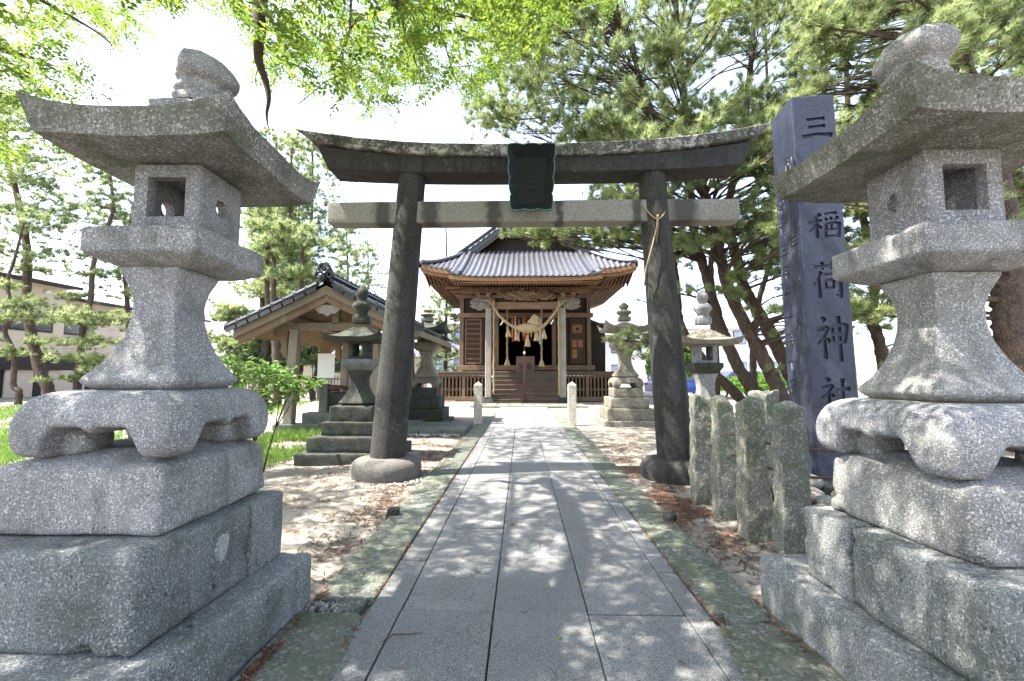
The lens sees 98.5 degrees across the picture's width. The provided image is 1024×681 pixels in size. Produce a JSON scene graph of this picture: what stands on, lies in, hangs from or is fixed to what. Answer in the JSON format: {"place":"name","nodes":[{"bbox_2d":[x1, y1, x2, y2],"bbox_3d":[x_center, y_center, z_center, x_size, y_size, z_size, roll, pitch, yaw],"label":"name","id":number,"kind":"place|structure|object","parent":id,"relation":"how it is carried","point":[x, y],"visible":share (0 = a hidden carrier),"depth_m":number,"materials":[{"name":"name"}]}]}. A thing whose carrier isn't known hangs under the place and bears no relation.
{"place":"outdoors","nodes":[
{"label":"outdoors","id":0,"kind":"place"},
{"bbox_2d":[0,254,82,397],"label":"house","id":1,"kind":"structure","parent":0,"point":[16,334],"depth_m":27.67,"materials":[{"name":"beige"}]},
{"bbox_2d":[17,274,209,389],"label":"house","id":2,"kind":"structure","parent":0,"point":[113,331],"depth_m":32.69,"materials":[{"name":"paint"}]},
{"bbox_2d":[0,399,315,436],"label":"grass","id":3,"kind":"structure","parent":0,"point":[9,408],"depth_m":14.33,"materials":[{"name":"plant"}]},
{"bbox_2d":[0,432,317,468],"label":"grass","id":4,"kind":"structure","parent":0,"point":[276,452],"depth_m":7.79,"materials":[{"name":"plant"}]},
{"bbox_2d":[427,313,459,386],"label":"house","id":5,"kind":"structure","parent":0,"point":[451,322],"depth_m":44.16,"materials":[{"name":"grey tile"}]},
{"bbox_2d":[407,403,588,435],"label":"pavement","id":6,"kind":"structure","parent":0,"point":[461,428],"depth_m":11.17,"materials":[{"name":"stone"}]},
{"bbox_2d":[0,376,1010,625],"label":"ground","id":7,"kind":"structure","parent":0,"point":[346,500],"depth_m":5.07,"materials":[{"name":"sand"}]},
{"bbox_2d":[0,204,80,404],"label":"pine tree","id":8,"kind":"object","parent":7,"relation":"on","point":[10,348],"visible":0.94,"depth_m":20.78,"materials":[{"name":"green plant"}]},
{"bbox_2d":[0,67,114,394],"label":"pine tree","id":9,"kind":"object","parent":7,"relation":"on","point":[32,341],"visible":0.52,"depth_m":22.80,"materials":[{"name":"green plant"}]},
{"bbox_2d":[0,150,133,389],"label":"pine tree","id":10,"kind":"object","parent":7,"relation":"on","point":[83,319],"visible":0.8,"depth_m":21.28,"materials":[{"name":"green plant"}]},
{"bbox_2d":[73,205,132,327],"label":"pine tree","id":11,"kind":"object","parent":7,"relation":"on","point":[126,292],"visible":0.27,"depth_m":24.21,"materials":[{"name":"green plant"}]},
{"bbox_2d":[0,48,320,680],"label":"stone lantern","id":12,"kind":"object","parent":7,"relation":"on","point":[149,549],"visible":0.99,"depth_m":2.03,"materials":[{"name":"stone"}]},
{"bbox_2d":[205,297,269,384],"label":"pine tree","id":13,"kind":"object","parent":7,"relation":"on","point":[225,311],"visible":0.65,"depth_m":18.74,"materials":[{"name":"green plant"}]},
{"bbox_2d":[221,145,304,390],"bbox_3d":[-14.688,-4.296,25.709,6.070,15.882,5.456,0,-4,1],"label":"pine tree","id":14,"kind":"object","parent":7,"relation":"on","point":[258,286],"visible":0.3,"depth_m":25.06,"materials":[{"name":"green plant"}]},
{"bbox_2d":[217,303,312,405],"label":"pine tree","id":15,"kind":"object","parent":7,"relation":"on","point":[244,356],"visible":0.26,"depth_m":18.61,"materials":[{"name":"green plant"}]},
{"bbox_2d":[241,216,293,401],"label":"pine tree","id":16,"kind":"object","parent":7,"relation":"on","point":[265,343],"visible":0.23,"depth_m":18.42,"materials":[{"name":"green plant"}]},
{"bbox_2d":[215,349,327,472],"bbox_3d":[-3.542,1.025,6.383,1.554,1.793,1.171,0,-4,1],"label":"leafy shrub","id":17,"kind":"object","parent":7,"relation":"on","point":[275,383],"visible":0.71,"depth_m":6.30,"materials":[{"name":"green plant"}]},
{"bbox_2d":[239,215,315,405],"bbox_3d":[-9.726,-1.105,17.939,3.421,8.059,2.591,0,-4,1],"label":"pine tree","id":18,"kind":"object","parent":7,"relation":"on","point":[291,271],"visible":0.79,"depth_m":17.73,"materials":[{"name":"green plant"}]},
{"bbox_2d":[226,129,331,299],"bbox_3d":[-13.614,-4.842,27.271,6.535,17.187,5.591,4,-6,-39],"label":"pine tree","id":19,"kind":"object","parent":7,"relation":"on","point":[292,151],"visible":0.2,"depth_m":27.45,"materials":[{"name":"green plant"}]},
{"bbox_2d":[240,125,317,300],"bbox_3d":[-14.684,-4.855,27.788,6.129,17.418,5.050,-1,-4,14],"label":"pine tree","id":20,"kind":"object","parent":7,"relation":"on","point":[274,137],"visible":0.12,"depth_m":27.56,"materials":[{"name":"green plant"}]},
{"bbox_2d":[257,426,320,441],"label":"weeds","id":21,"kind":"object","parent":7,"relation":"on","point":[283,432],"visible":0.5,"depth_m":9.29,"materials":[{"name":"green plant"}]},
{"bbox_2d":[230,125,359,389],"bbox_3d":[-13.967,-5.203,29.406,7.991,18.498,7.356,1,-4,-14],"label":"pine tree","id":22,"kind":"object","parent":7,"relation":"on","point":[310,170],"visible":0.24,"depth_m":29.26,"materials":[{"name":"green plant"}]},
{"bbox_2d":[232,612,361,680],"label":"kerb","id":23,"kind":"structure","parent":7,"relation":"on","point":[299,654],"depth_m":2.19,"materials":[{"name":"stone"}]},
{"bbox_2d":[260,211,339,354],"bbox_3d":[-8.591,-1.219,18.004,3.401,8.283,2.411,0,-4,1],"label":"pine tree","id":24,"kind":"object","parent":7,"relation":"on","point":[304,229],"visible":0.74,"depth_m":18.20,"materials":[{"name":"green plant"}]},
{"bbox_2d":[244,347,361,392],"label":"house","id":25,"kind":"structure","parent":7,"relation":"on","point":[308,370],"depth_m":33.25,"materials":[{"name":"beige"}]},
{"bbox_2d":[283,345,340,401],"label":"pine tree","id":26,"kind":"object","parent":7,"relation":"on","point":[308,350],"visible":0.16,"depth_m":20.00,"materials":[{"name":"green plant"}]},
{"bbox_2d":[299,600,347,612],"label":"gravel","id":27,"kind":"structure","parent":7,"relation":"on","point":[322,607],"depth_m":2.62,"materials":[{"name":"gravel"}]},
{"bbox_2d":[231,375,422,395],"bbox_3d":[-14.939,2.760,27.258,19.065,1.500,0.138,0,-4,1],"label":"garden fence","id":28,"kind":"object","parent":7,"relation":"on","point":[306,390],"visible":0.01,"depth_m":27.15,"materials":[{"name":"brown wood"}]},
{"bbox_2d":[223,260,453,436],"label":"water pavilion","id":29,"kind":"structure","parent":7,"relation":"on","point":[293,322],"depth_m":9.92,"materials":[{"name":"beige wood"}]},
{"bbox_2d":[302,412,328,422],"bbox_3d":[-4.486,1.913,10.606,0.956,0.368,0.429,0,-4,1],"label":"drain trough","id":30,"kind":"object","parent":29,"relation":"on","point":[314,417],"visible":0.32,"depth_m":10.40,"materials":[{"name":"stone"}]},
{"bbox_2d":[317,353,334,400],"bbox_3d":[-4.614,0.905,10.944,0.425,1.200,0.055,0,-4,1],"label":"notice board","id":31,"kind":"object","parent":29,"relation":"on","point":[326,366],"visible":0.93,"depth_m":10.94,"materials":[{"name":"white paper"}]},
{"bbox_2d":[321,332,330,353],"bbox_3d":[-4.696,0.057,11.142,0.240,0.550,0.042,0,-4,1],"label":"hanging board","id":32,"kind":"object","parent":29,"relation":"hanging from","point":[325,346],"visible":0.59,"depth_m":11.11,"materials":[{"name":"brown wood"}]},
{"bbox_2d":[318,384,348,411],"bbox_3d":[-4.367,1.620,11.120,0.944,1.057,0.244,1,-4,-9],"label":"spout stone","id":33,"kind":"object","parent":29,"relation":"on","point":[325,390],"visible":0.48,"depth_m":10.99,"materials":[{"name":"stone"}]},
{"bbox_2d":[329,392,346,406],"bbox_3d":[-4.108,1.742,11.389,1.508,0.838,0.775,0,-4,1],"label":"water basin","id":34,"kind":"object","parent":29,"relation":"on","point":[335,398],"visible":0.15,"depth_m":11.05,"materials":[{"name":"stone"}]},
{"bbox_2d":[329,598,367,615],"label":"kerb","id":35,"kind":"structure","parent":7,"relation":"on","point":[358,606],"depth_m":2.62,"materials":[{"name":"stone"}]},
{"bbox_2d":[293,285,411,465],"bbox_3d":[-2.608,0.532,7.575,1.479,3.006,1.479,0,-4,1],"label":"stone lantern","id":36,"kind":"object","parent":7,"relation":"on","point":[344,437],"visible":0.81,"depth_m":7.16,"materials":[{"name":"stone"}]},
{"bbox_2d":[321,221,387,296],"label":"pine tree","id":37,"kind":"object","parent":7,"relation":"on","point":[348,249],"visible":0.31,"depth_m":32.38,"materials":[{"name":"green plant"}]},
{"bbox_2d":[346,229,388,332],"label":"pine tree","id":38,"kind":"object","parent":7,"relation":"on","point":[372,249],"visible":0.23,"depth_m":36.55,"materials":[{"name":"green plant"}]},
{"bbox_2d":[314,524,421,606],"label":"kerb","id":39,"kind":"structure","parent":7,"relation":"on","point":[358,576],"depth_m":3.14,"materials":[{"name":"stone"}]},
{"bbox_2d":[0,0,741,185],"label":"broadleaf tree","id":40,"kind":"object","parent":7,"relation":"on","point":[415,39],"visible":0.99,"depth_m":5.89,"materials":[{"name":"green plant"}]},
{"bbox_2d":[349,470,430,487],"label":"gravel","id":41,"kind":"structure","parent":7,"relation":"on","point":[416,481],"depth_m":5.60,"materials":[{"name":"gravel"}]},
{"bbox_2d":[387,506,400,517],"bbox_3d":[-1.148,1.702,4.301,0.131,0.150,0.114,0,-4,1],"label":"stone stub","id":42,"kind":"object","parent":7,"relation":"on","point":[394,510],"visible":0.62,"depth_m":4.26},
{"bbox_2d":[382,476,453,526],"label":"kerb","id":43,"kind":"structure","parent":7,"relation":"on","point":[415,511],"depth_m":4.71,"materials":[{"name":"stone"}]},
{"bbox_2d":[408,308,453,421],"bbox_3d":[-2.518,0.732,13.041,1.450,3.439,1.451,0,-4,1],"label":"stone lantern","id":44,"kind":"object","parent":7,"relation":"on","point":[427,404],"visible":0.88,"depth_m":12.63,"materials":[{"name":"stone"}]},
{"bbox_2d":[407,433,459,437],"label":"pebbles","id":45,"kind":"object","parent":7,"relation":"on","point":[443,435],"visible":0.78,"depth_m":9.91,"materials":[{"name":"gravel"}]},
{"bbox_2d":[414,228,461,371],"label":"pine tree","id":46,"kind":"object","parent":7,"relation":"on","point":[437,300],"visible":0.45,"depth_m":30.94,"materials":[{"name":"green plant"}]},
{"bbox_2d":[427,455,467,477],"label":"kerb","id":47,"kind":"structure","parent":7,"relation":"on","point":[446,469],"depth_m":6.52,"materials":[{"name":"stone"}]},
{"bbox_2d":[447,439,477,455],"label":"kerb","id":48,"kind":"structure","parent":7,"relation":"on","point":[465,450],"depth_m":8.22,"materials":[{"name":"stone"}]},
{"bbox_2d":[304,450,627,678],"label":"needle litter","id":49,"kind":"object","parent":7,"relation":"on","point":[501,580],"visible":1,"depth_m":3.07,"materials":[{"name":"plant"}]},
{"bbox_2d":[462,429,484,440],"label":"kerb","id":50,"kind":"structure","parent":7,"relation":"on","point":[476,434],"depth_m":9.99,"materials":[{"name":"stone"}]},
{"bbox_2d":[474,382,481,423],"bbox_3d":[-0.941,1.738,12.227,0.220,1.192,0.220,0,-4,1],"label":"marker post","id":51,"kind":"object","parent":7,"relation":"on","point":[477,402],"visible":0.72,"depth_m":12.12,"materials":[{"name":"stone"}]},
{"bbox_2d":[265,418,776,584],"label":"needle litter","id":52,"kind":"object","parent":7,"relation":"on","point":[671,506],"visible":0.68,"depth_m":4.76,"materials":[{"name":"plant"}]},
{"bbox_2d":[419,227,638,402],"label":"shrine hall","id":53,"kind":"structure","parent":7,"relation":"on","point":[518,277],"depth_m":23.06,"materials":[{"name":"brown wood"}]},
{"bbox_2d":[465,319,481,363],"bbox_3d":[-2.116,0.045,24.073,0.906,2.470,0.050,0,-4,1],"label":"door","id":54,"kind":"structure","parent":53,"relation":"in","point":[473,327],"depth_m":24.08,"materials":[{"name":"brown wood"}]},
{"bbox_2d":[482,319,494,363],"bbox_3d":[-1.284,0.040,24.005,0.700,2.470,0.050,0,-4,1],"label":"door","id":55,"kind":"structure","parent":53,"relation":"in","point":[483,320],"depth_m":24.01,"materials":[{"name":"brown wood"}]},
{"bbox_2d":[492,299,494,393],"bbox_3d":[-0.863,0.259,20.814,0.122,4.466,0.104,0,-4,1],"label":"bell rope","id":56,"kind":"object","parent":53,"relation":"hanging from","point":[493,345],"visible":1,"depth_m":20.80,"materials":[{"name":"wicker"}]},
{"bbox_2d":[523,346,525,401],"bbox_3d":[0.604,1.573,21.679,0.110,2.759,1.792,0,-4,1],"label":"handrail","id":57,"kind":"object","parent":53,"relation":"attached to","point":[524,352],"visible":0.94,"depth_m":20.81,"materials":[{"name":"brown metal"}]},
{"bbox_2d":[516,356,534,370],"bbox_3d":[0.718,1.244,23.712,1.000,0.804,0.345,0,-4,1],"label":"offertory box","id":58,"kind":"object","parent":53,"relation":"on","point":[529,363],"visible":0.93,"depth_m":23.54,"materials":[{"name":"brown wood"}]},
{"bbox_2d":[483,298,567,346],"bbox_3d":[0.666,-0.877,20.860,4.169,2.351,0.420,0,-4,1],"label":"sacred rope","id":59,"kind":"object","parent":53,"relation":"hanging from","point":[531,325],"visible":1,"depth_m":20.74,"materials":[{"name":"fabric"}]},
{"bbox_2d":[538,309,544,366],"bbox_3d":[1.467,-0.170,21.944,0.313,2.966,0.257,0,-4,1],"label":"bell rope","id":60,"kind":"object","parent":53,"relation":"hanging from","point":[541,363],"visible":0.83,"depth_m":21.88,"materials":[{"name":"fabric"}]},
{"bbox_2d":[557,299,559,395],"bbox_3d":[2.200,0.307,20.744,0.122,4.550,0.104,0,-4,1],"label":"bell rope","id":61,"kind":"object","parent":53,"relation":"hanging from","point":[558,354],"visible":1,"depth_m":20.69,"materials":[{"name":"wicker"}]},
{"bbox_2d":[556,319,568,363],"bbox_3d":[2.713,0.036,23.948,0.724,2.470,0.050,0,-4,1],"label":"door","id":62,"kind":"structure","parent":53,"relation":"in","point":[567,321],"depth_m":23.93,"materials":[{"name":"brown wood"}]},
{"bbox_2d":[570,318,584,363],"bbox_3d":[3.537,0.031,23.883,0.810,2.470,0.065,0,-4,1],"label":"door","id":63,"kind":"structure","parent":53,"relation":"in","point":[577,325],"depth_m":23.88,"materials":[{"name":"brown wood"}]},
{"bbox_2d":[294,123,770,485],"bbox_3d":[0.258,-0.549,6.206,6.608,4.950,0.950,0,-4,1],"label":"torii","id":64,"kind":"object","parent":7,"relation":"on","point":[650,167],"visible":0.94,"depth_m":6.11,"materials":[{"name":"stone"}]},
{"bbox_2d":[506,142,555,211],"bbox_3d":[0.256,-2.180,5.915,0.653,0.867,0.138,0,7,1],"label":"shrine tablet","id":65,"kind":"object","parent":64,"relation":"attached to","point":[531,168],"visible":1,"depth_m":5.92,"materials":[{"name":"black metal"}]},
{"bbox_2d":[643,206,664,285],"bbox_3d":[2.000,-1.337,6.212,0.427,1.211,0.456,0,-4,1],"label":"cord","id":66,"kind":"object","parent":64,"relation":"attached to","point":[657,223],"visible":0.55,"depth_m":6.01,"materials":[{"name":"fabric"}]},
{"bbox_2d":[236,442,828,680],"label":"needle litter","id":67,"kind":"object","parent":7,"relation":"on","point":[275,647],"visible":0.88,"depth_m":2.36,"materials":[{"name":"plant"}]},
{"bbox_2d":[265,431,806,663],"bbox_3d":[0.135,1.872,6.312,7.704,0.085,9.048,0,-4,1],"label":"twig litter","id":68,"kind":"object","parent":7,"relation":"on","point":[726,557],"visible":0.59,"depth_m":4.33,"materials":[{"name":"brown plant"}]},
{"bbox_2d":[560,422,578,429],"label":"kerb","id":69,"kind":"structure","parent":7,"relation":"on","point":[566,426],"depth_m":11.52,"materials":[{"name":"stone"}]},
{"bbox_2d":[568,382,576,425],"bbox_3d":[1.659,1.734,12.170,0.220,1.192,0.220,0,-4,1],"label":"marker post","id":70,"kind":"object","parent":69,"relation":"on","point":[572,408],"visible":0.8,"depth_m":12.06,"materials":[{"name":"stone"}]},
{"bbox_2d":[565,430,588,440],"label":"kerb","id":71,"kind":"structure","parent":7,"relation":"on","point":[575,435],"depth_m":9.87,"materials":[{"name":"stone"}]},
{"bbox_2d":[574,440,601,452],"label":"kerb","id":72,"kind":"structure","parent":7,"relation":"on","point":[585,443],"depth_m":8.32,"materials":[{"name":"stone"}]},
{"bbox_2d":[459,23,744,402],"bbox_3d":[1.984,-2.829,13.548,8.314,10.851,7.073,3,-5,-35],"label":"pine tree","id":73,"kind":"object","parent":7,"relation":"on","point":[568,123],"visible":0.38,"depth_m":11.44,"materials":[{"name":"green plant"}]},
{"bbox_2d":[584,452,627,477],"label":"kerb","id":74,"kind":"structure","parent":7,"relation":"on","point":[602,464],"depth_m":6.60,"materials":[{"name":"stone"}]},
{"bbox_2d":[465,0,761,392],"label":"pine tree","id":75,"kind":"object","parent":7,"relation":"on","point":[585,40],"visible":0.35,"depth_m":11.99,"materials":[{"name":"green plant"}]},
{"bbox_2d":[594,302,654,426],"bbox_3d":[3.203,0.654,12.518,1.528,3.514,1.533,0,-4,1],"label":"stone lantern","id":76,"kind":"object","parent":7,"relation":"on","point":[626,407],"visible":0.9,"depth_m":12.06,"materials":[{"name":"stone"}]},
{"bbox_2d":[604,477,663,513],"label":"kerb","id":77,"kind":"structure","parent":7,"relation":"on","point":[635,502],"depth_m":4.91,"materials":[{"name":"stone"}]},
{"bbox_2d":[644,331,692,380],"bbox_3d":[7.758,1.099,21.338,2.732,3.981,2.690,0,-4,1],"label":"bush","id":78,"kind":"object","parent":7,"relation":"on","point":[687,356],"visible":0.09,"depth_m":20.92,"materials":[{"name":"green plant"}]},
{"bbox_2d":[662,511,676,522],"bbox_3d":[1.483,1.691,4.148,0.123,0.158,0.126,0,-4,1],"label":"stone stub","id":79,"kind":"object","parent":7,"relation":"on","point":[669,515],"visible":0.52,"depth_m":4.11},
{"bbox_2d":[688,393,711,504],"bbox_3d":[2.110,1.246,4.892,0.269,1.311,0.205,0,-4,1],"label":"stone post","id":80,"kind":"object","parent":7,"relation":"on","point":[700,453],"visible":0.72,"depth_m":4.83,"materials":[{"name":"stone"}]},
{"bbox_2d":[631,513,769,621],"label":"kerb","id":81,"kind":"structure","parent":7,"relation":"on","point":[719,589],"depth_m":3.12,"materials":[{"name":"stone"}]},
{"bbox_2d":[682,289,744,459],"bbox_3d":[3.281,0.570,7.510,1.010,2.922,1.008,0,-4,5],"label":"stone lantern","id":82,"kind":"object","parent":7,"relation":"on","point":[706,371],"visible":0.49,"depth_m":7.37,"materials":[{"name":"stone"}]},
{"bbox_2d":[709,395,736,520],"bbox_3d":[2.123,1.206,4.416,0.221,1.317,0.223,0,-4,1],"label":"stone post","id":83,"kind":"object","parent":7,"relation":"on","point":[723,469],"visible":0.86,"depth_m":4.34,"materials":[{"name":"stone"}]},
{"bbox_2d":[570,0,892,401],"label":"pine tree","id":84,"kind":"object","parent":7,"relation":"on","point":[667,46],"visible":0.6,"depth_m":10.32,"materials":[{"name":"green plant"}]},
{"bbox_2d":[723,599,771,624],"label":"kerb","id":85,"kind":"structure","parent":7,"relation":"on","point":[741,611],"depth_m":2.52,"materials":[{"name":"stone"}]},
{"bbox_2d":[629,0,868,390],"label":"pine tree","id":86,"kind":"object","parent":7,"relation":"on","point":[726,43],"visible":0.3,"depth_m":12.47,"materials":[{"name":"green plant"}]},
{"bbox_2d":[735,397,771,542],"bbox_3d":[2.081,1.157,3.832,0.240,1.335,0.214,0,-4,1],"label":"stone post","id":87,"kind":"object","parent":7,"relation":"on","point":[753,502],"visible":0.85,"depth_m":3.76,"materials":[{"name":"stone"}]},
{"bbox_2d":[721,372,788,393],"bbox_3d":[14.100,2.495,23.764,6.919,1.609,1.707,0,-4,1],"label":"bush","id":88,"kind":"object","parent":7,"relation":"on","point":[764,385],"visible":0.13,"depth_m":23.47,"materials":[{"name":"green plant"}]},
{"bbox_2d":[748,389,779,509],"bbox_3d":[2.769,1.216,4.809,0.246,1.362,0.328,1,-5,-17],"label":"stone post","id":89,"kind":"object","parent":7,"relation":"on","point":[769,397],"visible":0.2,"depth_m":4.71,"materials":[{"name":"stone"}]},
{"bbox_2d":[718,623,846,680],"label":"kerb","id":90,"kind":"structure","parent":7,"relation":"on","point":[770,651],"depth_m":2.14,"materials":[{"name":"stone"}]},
{"bbox_2d":[770,402,810,554],"bbox_3d":[2.188,1.143,3.476,0.269,1.304,0.193,0,-4,1],"label":"stone post","id":91,"kind":"object","parent":7,"relation":"on","point":[790,474],"visible":0.77,"depth_m":3.42,"materials":[{"name":"stone"}]},
{"bbox_2d":[702,0,893,382],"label":"pine tree","id":92,"kind":"object","parent":7,"relation":"on","point":[752,359],"visible":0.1,"depth_m":14.95,"materials":[{"name":"green plant"}]},
{"bbox_2d":[771,95,862,495],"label":"inscribed pillar","id":93,"kind":"structure","parent":7,"relation":"on","point":[820,357],"depth_m":4.77,"materials":[{"name":"stone"}]},
{"bbox_2d":[810,487,824,504],"bbox_3d":[2.846,1.490,4.216,0.272,0.189,0.255,2,-5,-27],"label":"cobble","id":94,"kind":"object","parent":7,"relation":"on","point":[815,492],"visible":0.24,"depth_m":4.13,"materials":[{"name":"beige stone"}]},
{"bbox_2d":[676,3,1006,394],"bbox_3d":[9.990,-5.492,14.179,10.941,16.541,4.577,-2,-5,23],"label":"pine tree","id":95,"kind":"object","parent":7,"relation":"on","point":[690,290],"visible":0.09,"depth_m":14.46,"materials":[{"name":"plant"}]},
{"bbox_2d":[760,23,1023,680],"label":"stone lantern","id":96,"kind":"object","parent":7,"relation":"on","point":[909,566],"visible":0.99,"depth_m":1.99,"materials":[{"name":"stone"}]},
{"bbox_2d":[763,0,1023,451],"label":"pine tree","id":97,"kind":"object","parent":7,"relation":"on","point":[976,23],"visible":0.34,"depth_m":8.27,"materials":[{"name":"green plant"}]},
{"bbox_2d":[779,0,1023,369],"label":"pine tree","id":98,"kind":"object","parent":7,"relation":"on","point":[881,351],"visible":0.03,"depth_m":11.73,"materials":[{"name":"green plant"}]},
{"bbox_3d":[2.766,1.554,3.941,0.158,0.122,0.191,-1,-5,17],"label":"cobble","id":99,"kind":"object","parent":7,"relation":"on","visible":0},
{"bbox_2d":[811,504,828,506],"bbox_3d":[2.749,1.542,3.913,0.264,0.169,0.224,-2,-5,26],"label":"cobble","id":100,"kind":"object","parent":99,"relation":"on","point":[820,505],"visible":0.09,"depth_m":3.92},
{"bbox_2d":[815,495,831,505],"bbox_3d":[2.874,1.477,4.031,0.183,0.130,0.171,-1,-4,8],"label":"cobble","id":101,"kind":"object","parent":100,"relation":"on","point":[823,499],"visible":0.55,"depth_m":3.99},
{"bbox_2d":[0,0,1022,375],"label":"sky","id":102,"kind":"structure","parent":0,"point":[135,79],"materials":[{"name":"white"}]},
{"bbox_2d":[331,407,742,680],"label":"path","id":103,"kind":"structure","parent":0,"point":[642,627],"depth_m":2.78,"materials":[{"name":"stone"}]},
{"bbox_2d":[597,320,689,388],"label":"house","id":104,"kind":"structure","parent":0,"point":[638,364],"depth_m":40.76,"materials":[{"name":"grey tile"}]},
{"bbox_2d":[684,321,785,371],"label":"house","id":105,"kind":"structure","parent":0,"point":[742,348],"depth_m":49.53,"materials":[{"name":"grey tile"}]},
{"bbox_2d":[688,394,868,398],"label":"road","id":106,"kind":"structure","parent":0,"point":[859,396],"depth_m":27.45,"materials":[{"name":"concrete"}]},
{"bbox_2d":[644,374,695,393],"bbox_3d":[10.498,2.672,27.153,4.300,1.580,1.790,0,-4,-4],"label":"parked car","id":107,"kind":"object","parent":106,"relation":"on","point":[691,385],"visible":0.1,"depth_m":26.35,"materials":[{"name":"blue paint"}]},
{"bbox_2d":[721,371,762,397],"bbox_3d":[13.171,2.576,25.898,4.300,1.580,1.790,0,-4,-4],"label":"parked car","id":108,"kind":"object","parent":106,"relation":"on","point":[726,374],"visible":0.09,"depth_m":25.25,"materials":[{"name":"white paint"}]},
{"bbox_3d":[3.038,1.513,4.569,0.238,0.177,0.287,1,-5,-15],"label":"cobble","id":109,"kind":"object","parent":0,"visible":0},
{"bbox_2d":[810,474,823,488],"bbox_3d":[3.031,1.443,4.490,0.232,0.171,0.261,-1,-4,9],"label":"cobble","id":110,"kind":"object","parent":109,"relation":"on","point":[817,483],"visible":0.32,"depth_m":4.38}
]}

